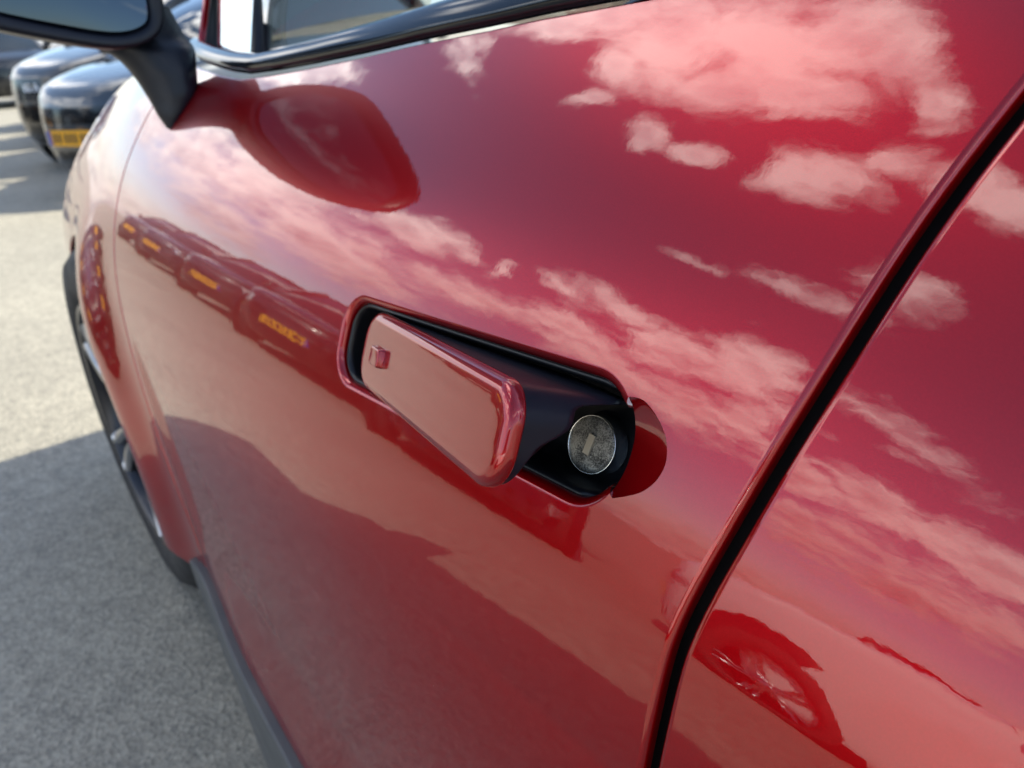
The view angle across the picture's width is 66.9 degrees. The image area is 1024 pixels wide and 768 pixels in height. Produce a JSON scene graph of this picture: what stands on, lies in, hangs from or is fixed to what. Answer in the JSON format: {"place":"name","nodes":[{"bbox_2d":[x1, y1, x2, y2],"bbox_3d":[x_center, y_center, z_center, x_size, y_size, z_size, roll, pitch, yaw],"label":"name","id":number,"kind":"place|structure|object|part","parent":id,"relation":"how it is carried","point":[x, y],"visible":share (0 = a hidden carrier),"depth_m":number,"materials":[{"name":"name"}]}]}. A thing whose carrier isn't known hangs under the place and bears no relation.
{"place":"outdoors","nodes":[
{"label":"outdoors","id":0,"kind":"place"},
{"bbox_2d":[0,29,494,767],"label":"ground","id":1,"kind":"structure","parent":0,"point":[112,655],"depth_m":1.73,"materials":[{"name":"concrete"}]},
{"bbox_2d":[0,33,51,97],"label":"parked car","id":2,"kind":"object","parent":1,"relation":"on","point":[15,51],"visible":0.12,"depth_m":18.88,"materials":[{"name":"black metal"}]},
{"bbox_2d":[43,41,63,50],"bbox_3d":[-11.545,-9.162,21.833,2.279,2.134,4.421,-24,32,-37],"label":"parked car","id":3,"kind":"object","parent":1,"relation":"on","point":[54,46],"visible":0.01,"depth_m":21.78,"materials":[{"name":"black metal"}]},
{"bbox_3d":[-12.471,-9.640,21.400,0.232,0.610,2.940,-24,32,-37],"label":"side window","id":4,"kind":"part","parent":3,"relation":"part of","materials":[{"name":"glass"}]},
{"bbox_2d":[10,0,167,161],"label":"parked car","id":5,"kind":"object","parent":1,"relation":"on","point":[31,77],"visible":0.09,"depth_m":7.68,"materials":[{"name":"black paint"}]},
{"bbox_2d":[38,0,448,171],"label":"parked car","id":6,"kind":"object","parent":1,"relation":"on","point":[73,103],"visible":0.18,"depth_m":6.20,"materials":[{"name":"black metal"}]},
{"bbox_3d":[-1.564,-3.533,7.388,0.215,0.480,2.940,9,28,26],"label":"side window","id":7,"kind":"part","parent":6,"relation":"part of","materials":[{"name":"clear glass"}]},
{"bbox_2d":[0,0,1023,767],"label":"red car","id":8,"kind":"object","parent":1,"relation":"on","point":[588,384],"visible":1,"depth_m":0.42,"materials":[{"name":"paint"}]},
{"bbox_3d":[-0.322,-0.728,0.958,0.178,0.585,0.279,-17,28,-25],"label":"quarter window","id":9,"kind":"part","parent":8,"relation":"part of","materials":[{"name":"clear glass"}]},
{"bbox_3d":[0.069,-0.534,0.481,0.157,0.585,0.996,-23,31,-35],"label":"front window","id":10,"kind":"part","parent":8,"relation":"part of","materials":[{"name":"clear glass"}]},
{"bbox_3d":[-0.193,0.037,0.826,0.262,0.777,1.192,-21,30,-33],"label":"front door","id":11,"kind":"part","parent":8,"relation":"part of","materials":[{"name":"red paint"}]},
{"bbox_3d":[0.456,0.308,0.109,0.331,0.806,0.957,-21,30,-33],"label":"rear door","id":12,"kind":"part","parent":8,"relation":"part of","materials":[{"name":"red paint"}]},
{"bbox_2d":[38,0,512,48],"label":"sky","id":13,"kind":"structure","parent":0,"point":[427,2],"materials":[{"name":"white"}]}
]}

